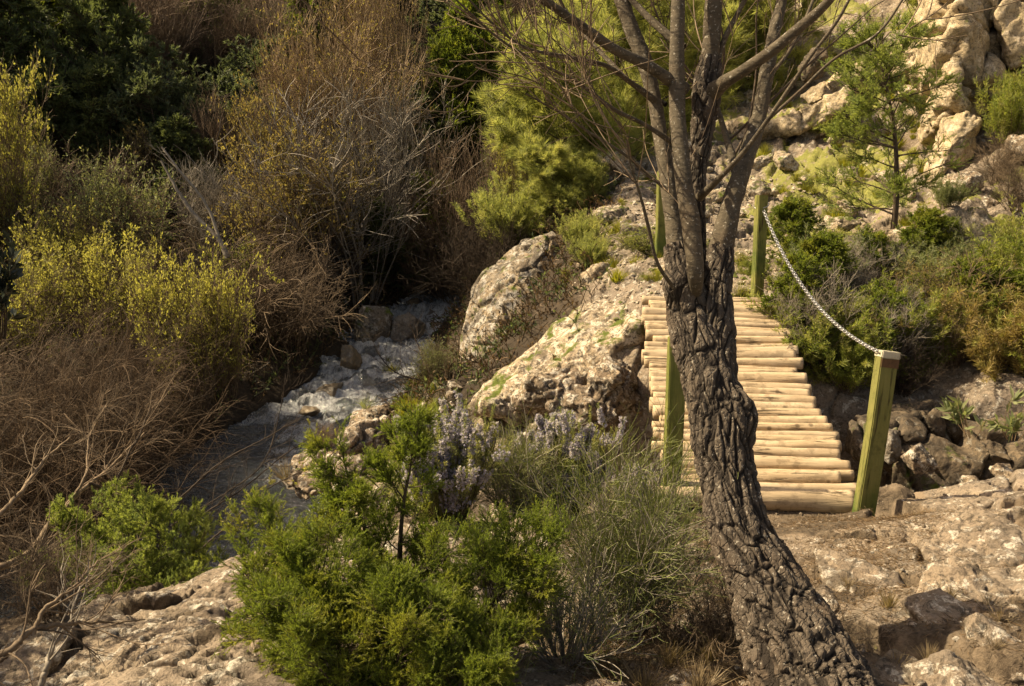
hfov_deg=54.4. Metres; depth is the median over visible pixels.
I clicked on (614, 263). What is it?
grass tuft
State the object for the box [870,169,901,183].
stone
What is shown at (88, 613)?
rock
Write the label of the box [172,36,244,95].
bare bush
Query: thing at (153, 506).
juniper shrub
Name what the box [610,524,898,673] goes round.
bare bush
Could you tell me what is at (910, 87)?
stone
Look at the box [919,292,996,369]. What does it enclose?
leafy shrub
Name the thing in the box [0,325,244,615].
bare bush
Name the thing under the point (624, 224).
rock
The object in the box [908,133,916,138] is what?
grass tuft
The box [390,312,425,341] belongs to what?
stream boulder
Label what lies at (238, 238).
bare bush
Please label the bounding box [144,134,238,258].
dead branch
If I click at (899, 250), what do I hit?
leafy shrub
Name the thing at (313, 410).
stream boulder
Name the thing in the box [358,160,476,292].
bare bush
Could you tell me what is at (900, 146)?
grass tuft
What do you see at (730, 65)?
pine tree
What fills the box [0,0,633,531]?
undergrowth
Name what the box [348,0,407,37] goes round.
bare bush
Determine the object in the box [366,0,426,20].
juniper shrub
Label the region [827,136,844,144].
stone
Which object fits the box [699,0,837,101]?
pine tree
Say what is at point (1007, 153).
twiggy shrub
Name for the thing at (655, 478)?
rosemary bush
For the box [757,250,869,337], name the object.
leafy shrub
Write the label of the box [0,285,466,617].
water
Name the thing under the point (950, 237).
leafy shrub
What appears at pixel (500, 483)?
leafy shrub
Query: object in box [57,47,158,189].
juniper shrub
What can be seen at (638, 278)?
stone
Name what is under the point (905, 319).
leafy shrub
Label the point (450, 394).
stone
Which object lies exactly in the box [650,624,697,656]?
dry tuft
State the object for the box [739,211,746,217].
stone
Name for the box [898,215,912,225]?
grass tuft
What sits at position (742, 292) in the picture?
grass tuft
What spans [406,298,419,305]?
stream boulder
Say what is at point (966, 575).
rock slab
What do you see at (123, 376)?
bare bush
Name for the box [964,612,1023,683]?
rock slab
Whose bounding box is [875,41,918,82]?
rock ledge
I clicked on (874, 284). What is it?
twiggy shrub
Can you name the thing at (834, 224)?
stone
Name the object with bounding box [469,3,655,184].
pine tree
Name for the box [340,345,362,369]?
stream boulder
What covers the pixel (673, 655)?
dry tuft
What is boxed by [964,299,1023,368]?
leafy shrub
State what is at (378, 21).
twiggy bush
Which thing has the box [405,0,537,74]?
juniper shrub
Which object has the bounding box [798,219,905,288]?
leafy shrub
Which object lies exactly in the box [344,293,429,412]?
leafy twigs
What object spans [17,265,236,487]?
bare bush
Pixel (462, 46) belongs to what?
conifer tree
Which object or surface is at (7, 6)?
juniper tree
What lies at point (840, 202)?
stone
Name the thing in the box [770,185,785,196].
stone
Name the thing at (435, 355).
leafy shrub
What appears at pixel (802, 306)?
leafy shrub
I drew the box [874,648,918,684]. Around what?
rock slab
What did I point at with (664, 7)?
pine tree
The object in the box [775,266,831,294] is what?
leafy shrub
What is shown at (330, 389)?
stream boulder
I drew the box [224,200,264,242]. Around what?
bare bush
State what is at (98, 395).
bare bush
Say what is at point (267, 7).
bare bush
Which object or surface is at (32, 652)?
rock
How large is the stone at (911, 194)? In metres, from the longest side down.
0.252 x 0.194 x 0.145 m
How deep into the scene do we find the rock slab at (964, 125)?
12.81 m
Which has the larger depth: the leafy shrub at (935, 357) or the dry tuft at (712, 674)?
the leafy shrub at (935, 357)
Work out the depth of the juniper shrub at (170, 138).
16.28 m
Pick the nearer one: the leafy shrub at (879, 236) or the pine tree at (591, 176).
the leafy shrub at (879, 236)
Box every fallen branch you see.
[0,347,190,570]
[0,418,110,579]
[0,471,176,685]
[33,529,129,685]
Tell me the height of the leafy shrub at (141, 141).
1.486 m
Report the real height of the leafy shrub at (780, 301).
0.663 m
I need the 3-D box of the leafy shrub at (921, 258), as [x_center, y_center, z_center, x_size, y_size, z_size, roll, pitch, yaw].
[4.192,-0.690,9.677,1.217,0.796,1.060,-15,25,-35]
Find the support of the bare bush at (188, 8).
on the ground
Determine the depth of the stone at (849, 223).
11.28 m
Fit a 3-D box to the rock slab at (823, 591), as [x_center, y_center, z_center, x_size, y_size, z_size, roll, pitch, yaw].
[1.282,1.076,4.095,0.153,0.101,0.247,0,20,0]
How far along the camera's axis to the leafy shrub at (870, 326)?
8.71 m
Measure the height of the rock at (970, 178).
0.368 m
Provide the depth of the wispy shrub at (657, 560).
3.46 m
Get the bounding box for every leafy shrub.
[0,123,53,179]
[0,131,94,223]
[0,175,53,262]
[0,186,72,261]
[2,157,97,233]
[22,137,193,286]
[32,195,159,287]
[49,198,172,243]
[68,210,198,320]
[70,144,149,185]
[73,179,163,244]
[90,142,187,199]
[91,119,186,193]
[141,144,236,217]
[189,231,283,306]
[350,398,479,520]
[405,335,466,383]
[450,167,557,248]
[472,395,589,523]
[551,206,608,248]
[562,228,615,268]
[597,223,710,256]
[735,257,775,275]
[740,280,897,376]
[746,195,826,263]
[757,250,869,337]
[758,250,832,336]
[766,293,852,358]
[767,295,881,358]
[773,274,869,340]
[774,215,875,276]
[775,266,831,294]
[781,248,821,276]
[781,252,869,296]
[783,291,836,357]
[785,109,851,136]
[795,227,859,297]
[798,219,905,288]
[803,328,888,394]
[822,265,889,301]
[845,257,877,296]
[847,285,945,361]
[848,296,912,339]
[850,224,901,285]
[850,273,935,334]
[857,278,925,381]
[858,265,995,364]
[862,301,926,389]
[867,238,922,281]
[870,285,953,370]
[884,203,954,271]
[889,230,1008,292]
[889,256,952,291]
[896,257,995,320]
[896,286,948,339]
[899,271,936,296]
[903,281,990,350]
[905,0,917,10]
[906,313,956,375]
[914,213,971,261]
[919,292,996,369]
[921,207,987,251]
[922,247,1023,302]
[923,272,1023,370]
[926,288,1023,382]
[927,230,1002,268]
[928,262,1023,335]
[929,175,980,208]
[929,253,1003,302]
[950,253,1016,352]
[964,196,1023,283]
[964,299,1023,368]
[973,53,1023,146]
[989,264,1023,303]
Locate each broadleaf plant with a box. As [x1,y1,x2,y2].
[935,395,988,437]
[984,385,1023,442]
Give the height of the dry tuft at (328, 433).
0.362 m
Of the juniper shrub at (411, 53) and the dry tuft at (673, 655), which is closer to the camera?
the dry tuft at (673, 655)
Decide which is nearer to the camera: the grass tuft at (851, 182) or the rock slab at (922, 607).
the rock slab at (922, 607)
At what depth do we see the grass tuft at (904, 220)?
11.31 m
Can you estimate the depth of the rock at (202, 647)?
3.31 m
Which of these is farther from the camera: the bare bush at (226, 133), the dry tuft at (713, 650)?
the bare bush at (226, 133)
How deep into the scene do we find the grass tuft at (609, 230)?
11.97 m
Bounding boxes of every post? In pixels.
[655,171,665,256]
[661,336,684,507]
[750,195,767,296]
[852,350,900,515]
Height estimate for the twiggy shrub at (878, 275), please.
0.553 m
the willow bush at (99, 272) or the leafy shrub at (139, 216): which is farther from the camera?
the leafy shrub at (139, 216)
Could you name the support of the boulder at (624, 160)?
on the ground
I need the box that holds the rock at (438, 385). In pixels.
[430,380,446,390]
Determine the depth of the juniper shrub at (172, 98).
17.47 m
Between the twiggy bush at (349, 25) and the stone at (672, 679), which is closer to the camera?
the stone at (672, 679)
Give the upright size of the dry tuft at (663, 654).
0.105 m
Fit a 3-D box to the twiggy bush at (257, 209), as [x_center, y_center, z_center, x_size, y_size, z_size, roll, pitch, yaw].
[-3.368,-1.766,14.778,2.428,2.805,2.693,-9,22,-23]
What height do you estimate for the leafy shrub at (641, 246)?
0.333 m
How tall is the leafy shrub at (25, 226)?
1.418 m
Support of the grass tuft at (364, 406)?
on the rock at (371, 411)
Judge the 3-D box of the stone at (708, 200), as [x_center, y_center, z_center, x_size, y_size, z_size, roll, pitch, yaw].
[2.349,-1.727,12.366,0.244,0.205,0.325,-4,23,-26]
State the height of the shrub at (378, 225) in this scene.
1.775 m
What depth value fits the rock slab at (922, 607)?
3.47 m
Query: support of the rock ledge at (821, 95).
on the ground
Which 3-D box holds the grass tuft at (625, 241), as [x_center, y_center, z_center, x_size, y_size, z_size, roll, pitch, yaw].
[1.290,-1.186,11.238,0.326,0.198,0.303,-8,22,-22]
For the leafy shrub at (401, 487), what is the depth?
5.68 m
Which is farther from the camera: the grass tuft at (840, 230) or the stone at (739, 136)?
the stone at (739, 136)
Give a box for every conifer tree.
[413,19,495,167]
[423,0,514,153]
[473,146,511,238]
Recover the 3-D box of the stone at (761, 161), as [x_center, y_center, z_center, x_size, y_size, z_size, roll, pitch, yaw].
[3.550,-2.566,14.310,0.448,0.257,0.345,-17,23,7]
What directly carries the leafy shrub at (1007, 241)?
on the ground
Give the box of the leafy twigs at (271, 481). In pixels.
[152,347,339,551]
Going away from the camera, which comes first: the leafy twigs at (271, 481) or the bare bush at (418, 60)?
the leafy twigs at (271, 481)
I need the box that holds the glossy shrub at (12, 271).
[0,229,28,341]
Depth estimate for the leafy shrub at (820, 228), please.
9.74 m
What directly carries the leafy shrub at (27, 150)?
on the ground
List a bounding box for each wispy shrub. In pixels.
[467,516,667,683]
[481,384,737,649]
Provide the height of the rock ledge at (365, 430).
0.680 m
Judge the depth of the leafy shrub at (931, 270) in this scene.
9.50 m
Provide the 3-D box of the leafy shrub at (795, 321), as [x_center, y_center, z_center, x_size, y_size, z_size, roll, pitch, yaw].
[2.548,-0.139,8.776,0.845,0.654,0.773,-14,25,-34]
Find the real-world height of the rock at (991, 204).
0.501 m
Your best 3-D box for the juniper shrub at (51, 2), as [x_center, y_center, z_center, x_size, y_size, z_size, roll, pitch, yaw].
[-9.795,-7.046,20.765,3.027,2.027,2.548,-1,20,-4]
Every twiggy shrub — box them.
[828,266,920,322]
[864,255,915,289]
[867,333,974,408]
[901,240,1023,341]
[950,130,1023,185]
[955,145,1023,213]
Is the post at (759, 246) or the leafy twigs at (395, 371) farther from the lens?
the leafy twigs at (395, 371)
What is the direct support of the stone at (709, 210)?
on the ground
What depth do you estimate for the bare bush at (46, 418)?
9.66 m
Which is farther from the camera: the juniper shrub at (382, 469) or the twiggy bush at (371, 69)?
the twiggy bush at (371, 69)
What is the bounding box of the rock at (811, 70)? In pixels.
[797,47,828,82]
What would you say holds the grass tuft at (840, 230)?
on the ground
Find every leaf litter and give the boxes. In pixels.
[403,497,1023,685]
[547,503,1023,685]
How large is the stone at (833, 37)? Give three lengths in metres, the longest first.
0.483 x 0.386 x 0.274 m
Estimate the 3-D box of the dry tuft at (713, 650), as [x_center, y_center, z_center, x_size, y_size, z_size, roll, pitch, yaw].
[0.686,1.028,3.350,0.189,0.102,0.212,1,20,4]
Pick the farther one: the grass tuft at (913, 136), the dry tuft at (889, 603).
the grass tuft at (913, 136)
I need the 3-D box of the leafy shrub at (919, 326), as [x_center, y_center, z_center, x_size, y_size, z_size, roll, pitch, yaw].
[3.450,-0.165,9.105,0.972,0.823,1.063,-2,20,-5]
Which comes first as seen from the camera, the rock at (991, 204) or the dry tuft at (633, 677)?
the dry tuft at (633, 677)
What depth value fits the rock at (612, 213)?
12.44 m
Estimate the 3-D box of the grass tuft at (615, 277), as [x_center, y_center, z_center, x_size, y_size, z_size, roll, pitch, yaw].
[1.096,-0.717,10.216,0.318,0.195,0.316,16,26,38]
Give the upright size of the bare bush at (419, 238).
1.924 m
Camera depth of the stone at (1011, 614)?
3.35 m
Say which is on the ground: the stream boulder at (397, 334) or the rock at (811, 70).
the rock at (811, 70)
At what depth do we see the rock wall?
7.89 m
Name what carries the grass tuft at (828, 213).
on the ground
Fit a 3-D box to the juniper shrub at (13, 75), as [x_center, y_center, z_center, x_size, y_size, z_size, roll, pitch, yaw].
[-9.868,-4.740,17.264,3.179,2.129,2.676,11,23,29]
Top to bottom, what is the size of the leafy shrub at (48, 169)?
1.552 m
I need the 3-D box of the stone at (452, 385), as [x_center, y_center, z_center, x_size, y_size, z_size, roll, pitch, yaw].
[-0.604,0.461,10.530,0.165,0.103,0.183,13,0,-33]
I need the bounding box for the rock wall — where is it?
[844,399,1023,492]
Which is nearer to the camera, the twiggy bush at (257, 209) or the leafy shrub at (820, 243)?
the leafy shrub at (820, 243)
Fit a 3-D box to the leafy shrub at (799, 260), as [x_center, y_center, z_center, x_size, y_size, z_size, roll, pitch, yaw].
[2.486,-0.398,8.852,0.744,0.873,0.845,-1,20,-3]
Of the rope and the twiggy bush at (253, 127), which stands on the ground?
the twiggy bush at (253, 127)
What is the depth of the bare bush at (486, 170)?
16.54 m
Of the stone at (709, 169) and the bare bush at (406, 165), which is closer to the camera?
the stone at (709, 169)
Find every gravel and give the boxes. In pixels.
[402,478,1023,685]
[588,171,894,320]
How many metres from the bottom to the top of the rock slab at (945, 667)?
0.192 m
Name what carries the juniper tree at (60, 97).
on the ground
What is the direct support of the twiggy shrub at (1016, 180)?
on the ground
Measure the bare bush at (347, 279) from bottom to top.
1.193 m
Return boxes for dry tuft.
[306,417,342,450]
[572,647,645,677]
[590,655,646,684]
[602,649,684,685]
[637,636,694,666]
[637,636,702,669]
[643,672,667,685]
[644,634,700,668]
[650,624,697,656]
[659,653,738,685]
[686,635,741,670]
[688,629,742,669]
[704,665,732,685]
[720,624,741,664]
[835,570,863,587]
[866,586,902,609]
[883,641,912,666]
[902,638,938,659]
[938,584,970,599]
[975,588,1012,605]
[977,631,1010,654]
[985,599,1021,625]
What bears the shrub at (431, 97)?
on the ground
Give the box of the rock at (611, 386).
[511,355,642,429]
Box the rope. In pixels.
[754,202,878,352]
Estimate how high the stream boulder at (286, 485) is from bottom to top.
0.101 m
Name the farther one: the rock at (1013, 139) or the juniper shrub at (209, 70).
the juniper shrub at (209, 70)
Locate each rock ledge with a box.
[286,415,391,512]
[761,61,882,140]
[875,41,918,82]
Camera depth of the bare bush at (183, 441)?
9.76 m
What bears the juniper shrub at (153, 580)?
on the ground
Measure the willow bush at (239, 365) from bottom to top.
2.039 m
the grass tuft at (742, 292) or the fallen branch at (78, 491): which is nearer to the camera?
the fallen branch at (78, 491)
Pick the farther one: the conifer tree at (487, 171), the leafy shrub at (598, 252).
the conifer tree at (487, 171)
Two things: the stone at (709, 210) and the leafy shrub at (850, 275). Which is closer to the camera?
the leafy shrub at (850, 275)
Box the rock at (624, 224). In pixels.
[620,221,646,237]
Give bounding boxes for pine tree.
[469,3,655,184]
[502,131,622,227]
[509,0,735,189]
[571,158,610,206]
[597,0,780,148]
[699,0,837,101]
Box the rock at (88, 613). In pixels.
[77,594,124,621]
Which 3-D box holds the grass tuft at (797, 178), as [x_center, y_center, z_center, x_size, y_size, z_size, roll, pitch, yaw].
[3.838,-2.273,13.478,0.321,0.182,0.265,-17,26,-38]
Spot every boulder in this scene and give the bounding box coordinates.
[282,480,294,489]
[298,406,319,416]
[316,382,342,396]
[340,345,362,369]
[353,305,393,342]
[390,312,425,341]
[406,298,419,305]
[458,231,561,363]
[467,300,645,427]
[572,262,611,288]
[590,148,635,187]
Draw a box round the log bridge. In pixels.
[641,296,855,512]
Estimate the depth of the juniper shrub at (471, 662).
2.78 m
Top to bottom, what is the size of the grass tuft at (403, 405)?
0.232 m
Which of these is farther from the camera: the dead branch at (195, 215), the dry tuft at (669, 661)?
the dead branch at (195, 215)
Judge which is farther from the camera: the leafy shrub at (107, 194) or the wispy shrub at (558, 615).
the leafy shrub at (107, 194)
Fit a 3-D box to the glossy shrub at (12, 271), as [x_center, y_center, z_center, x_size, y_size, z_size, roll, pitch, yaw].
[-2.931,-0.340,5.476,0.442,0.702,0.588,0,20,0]
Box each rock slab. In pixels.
[813,549,905,591]
[815,584,838,613]
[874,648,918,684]
[900,587,970,623]
[904,649,1003,685]
[916,556,1023,610]
[921,502,1023,566]
[923,111,982,183]
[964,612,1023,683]
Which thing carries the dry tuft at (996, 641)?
on the ground
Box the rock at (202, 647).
[195,645,206,653]
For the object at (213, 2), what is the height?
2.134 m
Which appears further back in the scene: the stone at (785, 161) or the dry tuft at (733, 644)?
the stone at (785, 161)
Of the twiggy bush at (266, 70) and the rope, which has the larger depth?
the twiggy bush at (266, 70)
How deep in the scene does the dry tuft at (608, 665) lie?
3.24 m
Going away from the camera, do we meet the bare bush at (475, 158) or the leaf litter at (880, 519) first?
the leaf litter at (880, 519)
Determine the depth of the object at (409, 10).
24.59 m
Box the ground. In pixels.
[0,0,1023,685]
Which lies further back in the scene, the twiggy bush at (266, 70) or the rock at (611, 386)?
the twiggy bush at (266, 70)
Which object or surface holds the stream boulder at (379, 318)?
on the ground
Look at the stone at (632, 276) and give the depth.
10.08 m
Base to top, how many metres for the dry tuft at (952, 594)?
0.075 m
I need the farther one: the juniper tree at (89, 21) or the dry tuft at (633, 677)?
the juniper tree at (89, 21)
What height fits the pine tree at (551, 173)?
1.370 m
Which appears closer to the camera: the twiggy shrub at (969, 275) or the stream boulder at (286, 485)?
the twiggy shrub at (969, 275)
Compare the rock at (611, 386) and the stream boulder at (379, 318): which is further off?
the stream boulder at (379, 318)
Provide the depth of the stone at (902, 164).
13.65 m
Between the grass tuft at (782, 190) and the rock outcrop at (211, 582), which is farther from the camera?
the grass tuft at (782, 190)
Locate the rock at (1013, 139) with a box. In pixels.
[1001,134,1023,164]
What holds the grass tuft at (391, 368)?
on the ground
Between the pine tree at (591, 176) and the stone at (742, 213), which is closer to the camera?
the stone at (742, 213)
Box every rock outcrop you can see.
[36,602,237,685]
[178,554,263,609]
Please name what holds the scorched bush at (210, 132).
on the ground
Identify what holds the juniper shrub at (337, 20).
on the ground
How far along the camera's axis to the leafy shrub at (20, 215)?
14.38 m
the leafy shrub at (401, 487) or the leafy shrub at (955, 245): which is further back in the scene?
the leafy shrub at (955, 245)
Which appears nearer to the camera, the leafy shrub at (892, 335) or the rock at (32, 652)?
the rock at (32, 652)
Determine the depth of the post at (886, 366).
6.21 m
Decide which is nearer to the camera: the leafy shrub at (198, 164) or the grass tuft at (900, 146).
the grass tuft at (900, 146)
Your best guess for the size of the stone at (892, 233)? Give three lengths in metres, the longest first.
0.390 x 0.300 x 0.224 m
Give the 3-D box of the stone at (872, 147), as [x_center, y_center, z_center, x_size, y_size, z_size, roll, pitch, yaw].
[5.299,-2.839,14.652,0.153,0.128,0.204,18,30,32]
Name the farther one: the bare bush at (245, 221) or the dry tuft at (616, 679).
the bare bush at (245, 221)
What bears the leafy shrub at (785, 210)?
on the ground
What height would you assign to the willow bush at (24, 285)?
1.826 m
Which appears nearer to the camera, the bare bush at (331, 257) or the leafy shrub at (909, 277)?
the leafy shrub at (909, 277)
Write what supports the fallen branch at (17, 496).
on the ground
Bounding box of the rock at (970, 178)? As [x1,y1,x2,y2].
[932,170,983,198]
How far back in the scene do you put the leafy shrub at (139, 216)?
15.54 m
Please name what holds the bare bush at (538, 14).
on the ground
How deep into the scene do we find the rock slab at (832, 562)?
4.35 m
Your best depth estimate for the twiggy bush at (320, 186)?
15.12 m
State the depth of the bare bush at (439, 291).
16.62 m
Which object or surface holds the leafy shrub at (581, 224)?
on the ground
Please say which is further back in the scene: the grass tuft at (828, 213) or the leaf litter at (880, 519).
the grass tuft at (828, 213)
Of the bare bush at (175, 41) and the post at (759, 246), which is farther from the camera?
the bare bush at (175, 41)
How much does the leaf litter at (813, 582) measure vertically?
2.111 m
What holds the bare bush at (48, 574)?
on the ground
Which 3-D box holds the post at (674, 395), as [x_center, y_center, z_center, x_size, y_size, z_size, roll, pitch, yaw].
[1.047,0.571,6.463,0.120,1.228,0.086,1,6,-6]
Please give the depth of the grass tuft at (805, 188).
13.22 m
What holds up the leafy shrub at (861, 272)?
on the ground
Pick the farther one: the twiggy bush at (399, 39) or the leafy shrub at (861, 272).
the twiggy bush at (399, 39)
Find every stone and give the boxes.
[439,401,453,412]
[446,390,454,398]
[447,381,462,389]
[628,274,636,279]
[635,275,647,283]
[668,674,679,683]
[705,204,713,217]
[706,196,711,203]
[707,167,712,172]
[707,189,724,202]
[734,129,744,139]
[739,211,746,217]
[743,89,755,99]
[745,177,771,199]
[752,153,773,169]
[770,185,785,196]
[773,151,798,170]
[795,81,805,88]
[801,124,827,140]
[823,215,860,231]
[826,31,842,42]
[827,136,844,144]
[827,222,842,229]
[835,200,856,216]
[837,206,855,216]
[867,145,878,151]
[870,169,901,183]
[883,226,914,245]
[884,429,901,464]
[898,85,918,101]
[899,159,915,171]
[900,443,939,474]
[903,186,916,199]
[916,679,926,685]
[959,475,978,482]
[989,463,1013,478]
[1009,612,1017,617]
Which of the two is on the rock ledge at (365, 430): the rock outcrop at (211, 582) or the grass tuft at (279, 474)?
the grass tuft at (279, 474)
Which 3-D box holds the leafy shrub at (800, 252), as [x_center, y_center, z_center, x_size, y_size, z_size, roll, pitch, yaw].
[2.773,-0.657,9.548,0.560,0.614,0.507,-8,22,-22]
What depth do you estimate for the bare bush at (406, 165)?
17.31 m
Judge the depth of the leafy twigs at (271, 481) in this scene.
8.20 m
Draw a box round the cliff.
[909,0,1023,147]
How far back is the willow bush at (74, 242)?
13.48 m
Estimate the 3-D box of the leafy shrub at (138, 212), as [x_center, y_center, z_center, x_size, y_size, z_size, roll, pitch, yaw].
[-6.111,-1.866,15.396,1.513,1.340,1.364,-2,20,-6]
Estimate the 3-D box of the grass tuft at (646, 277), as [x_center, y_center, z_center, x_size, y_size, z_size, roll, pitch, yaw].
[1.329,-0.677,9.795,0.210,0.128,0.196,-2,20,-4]
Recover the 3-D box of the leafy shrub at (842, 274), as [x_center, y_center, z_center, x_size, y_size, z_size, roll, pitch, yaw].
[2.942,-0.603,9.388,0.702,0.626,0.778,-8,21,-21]
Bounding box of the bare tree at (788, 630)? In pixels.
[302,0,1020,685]
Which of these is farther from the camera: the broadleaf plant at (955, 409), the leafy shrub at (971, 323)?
the leafy shrub at (971, 323)
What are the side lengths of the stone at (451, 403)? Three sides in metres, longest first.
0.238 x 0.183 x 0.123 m
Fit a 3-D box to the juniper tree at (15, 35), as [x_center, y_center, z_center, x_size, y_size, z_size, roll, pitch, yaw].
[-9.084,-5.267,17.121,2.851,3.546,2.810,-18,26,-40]
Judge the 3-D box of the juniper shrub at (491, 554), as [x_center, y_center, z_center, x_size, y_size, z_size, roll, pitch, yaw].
[-0.122,0.769,3.177,0.792,0.643,0.566,-11,23,-27]
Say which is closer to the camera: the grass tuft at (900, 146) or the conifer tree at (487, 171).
the grass tuft at (900, 146)
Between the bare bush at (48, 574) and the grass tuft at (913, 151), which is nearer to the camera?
the bare bush at (48, 574)
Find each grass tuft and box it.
[261,457,297,482]
[352,395,375,409]
[381,362,398,371]
[394,395,422,414]
[406,398,421,410]
[602,224,619,236]
[602,255,625,267]
[603,267,631,282]
[609,216,631,231]
[617,231,635,244]
[626,255,642,263]
[638,271,653,280]
[649,269,662,281]
[732,276,750,296]
[734,246,750,265]
[755,149,765,157]
[759,142,773,154]
[777,183,790,193]
[789,171,801,181]
[798,182,813,192]
[808,184,822,193]
[823,206,845,216]
[825,225,850,235]
[837,155,854,166]
[841,173,861,186]
[854,163,871,173]
[889,135,906,148]
[889,212,915,226]
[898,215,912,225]
[906,145,921,156]
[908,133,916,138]
[912,159,929,173]
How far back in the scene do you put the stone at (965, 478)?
7.45 m
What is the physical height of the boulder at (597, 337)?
1.256 m
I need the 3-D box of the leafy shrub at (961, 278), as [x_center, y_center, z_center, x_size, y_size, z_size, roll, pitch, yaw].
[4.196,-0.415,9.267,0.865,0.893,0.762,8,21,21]
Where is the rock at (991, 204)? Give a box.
[949,190,1000,208]
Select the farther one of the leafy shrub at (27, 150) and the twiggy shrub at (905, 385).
the leafy shrub at (27, 150)
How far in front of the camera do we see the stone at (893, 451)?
7.62 m
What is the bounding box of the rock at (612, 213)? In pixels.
[592,205,629,223]
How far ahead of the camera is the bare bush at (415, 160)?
19.02 m
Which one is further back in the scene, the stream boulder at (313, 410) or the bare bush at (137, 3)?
the bare bush at (137, 3)
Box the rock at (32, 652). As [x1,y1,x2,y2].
[0,621,75,685]
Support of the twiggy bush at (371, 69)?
on the ground
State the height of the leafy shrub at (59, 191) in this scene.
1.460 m
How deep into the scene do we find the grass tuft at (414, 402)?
10.51 m
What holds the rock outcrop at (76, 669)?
on the ground
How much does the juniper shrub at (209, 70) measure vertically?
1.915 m
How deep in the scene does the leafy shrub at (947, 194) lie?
11.14 m
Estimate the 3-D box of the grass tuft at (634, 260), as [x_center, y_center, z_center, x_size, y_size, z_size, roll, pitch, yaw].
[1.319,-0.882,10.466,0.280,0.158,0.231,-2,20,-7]
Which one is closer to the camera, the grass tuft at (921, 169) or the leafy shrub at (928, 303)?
the leafy shrub at (928, 303)
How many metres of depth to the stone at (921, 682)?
3.01 m
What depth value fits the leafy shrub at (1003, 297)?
8.72 m
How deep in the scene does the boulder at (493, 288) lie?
12.91 m
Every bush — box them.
[0,42,59,267]
[0,196,119,330]
[0,241,83,381]
[0,277,249,610]
[0,279,248,559]
[0,311,246,611]
[0,319,200,532]
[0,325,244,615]
[0,499,148,637]
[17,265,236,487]
[31,217,182,362]
[50,0,222,87]
[104,191,374,364]
[104,223,283,420]
[110,0,199,89]
[125,334,231,466]
[145,0,260,93]
[151,0,246,31]
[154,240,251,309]
[158,67,267,199]
[164,147,271,265]
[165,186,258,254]
[167,133,241,200]
[171,251,256,406]
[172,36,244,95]
[175,63,485,308]
[199,135,378,304]
[200,0,330,99]
[200,121,244,152]
[204,206,312,279]
[204,218,386,372]
[209,71,299,217]
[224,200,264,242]
[227,0,304,33]
[229,102,392,300]
[237,0,387,207]
[245,0,341,167]
[249,0,334,67]
[255,0,453,200]
[265,0,349,72]
[275,0,349,54]
[295,222,365,290]
[305,242,369,303]
[307,60,474,222]
[313,175,451,292]
[316,0,391,117]
[321,2,418,48]
[337,24,493,148]
[344,0,415,95]
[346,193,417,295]
[347,0,429,148]
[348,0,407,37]
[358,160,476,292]
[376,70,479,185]
[381,219,487,308]
[388,386,514,522]
[398,147,447,177]
[398,202,530,304]
[400,107,534,300]
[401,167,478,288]
[438,162,483,233]
[455,140,490,174]
[460,140,528,241]
[483,116,540,226]
[490,0,576,63]
[514,402,626,514]
[588,532,737,659]
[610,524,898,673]
[611,461,663,506]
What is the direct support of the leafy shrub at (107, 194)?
on the ground
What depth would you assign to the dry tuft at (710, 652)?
3.31 m
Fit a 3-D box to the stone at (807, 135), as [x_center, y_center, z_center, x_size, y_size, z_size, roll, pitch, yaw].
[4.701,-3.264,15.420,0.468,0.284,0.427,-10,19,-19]
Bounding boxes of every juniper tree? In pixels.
[0,0,100,138]
[0,2,46,112]
[1,66,98,173]
[34,0,170,133]
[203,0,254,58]
[802,6,971,228]
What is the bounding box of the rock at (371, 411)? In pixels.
[349,403,394,424]
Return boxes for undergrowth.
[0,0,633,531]
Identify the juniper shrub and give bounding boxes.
[0,66,22,122]
[1,0,50,61]
[6,470,230,603]
[34,0,57,43]
[35,0,61,45]
[38,0,90,44]
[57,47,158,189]
[75,29,213,183]
[124,546,201,588]
[128,112,224,220]
[152,77,241,164]
[163,5,279,88]
[165,31,303,144]
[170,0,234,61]
[192,483,395,685]
[253,560,462,685]
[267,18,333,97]
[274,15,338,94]
[294,395,459,647]
[298,3,351,58]
[320,38,384,99]
[348,40,429,78]
[358,494,574,668]
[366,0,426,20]
[380,558,544,685]
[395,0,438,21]
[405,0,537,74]
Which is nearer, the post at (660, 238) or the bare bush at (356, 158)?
the post at (660, 238)
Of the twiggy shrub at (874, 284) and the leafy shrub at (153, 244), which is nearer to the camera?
the twiggy shrub at (874, 284)
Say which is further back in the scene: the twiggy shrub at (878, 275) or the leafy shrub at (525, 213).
the leafy shrub at (525, 213)
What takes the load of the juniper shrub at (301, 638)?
on the ground
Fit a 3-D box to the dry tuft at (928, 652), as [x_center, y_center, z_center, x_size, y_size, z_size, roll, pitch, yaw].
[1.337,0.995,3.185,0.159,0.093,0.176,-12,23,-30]
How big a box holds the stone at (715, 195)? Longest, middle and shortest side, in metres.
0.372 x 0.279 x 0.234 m

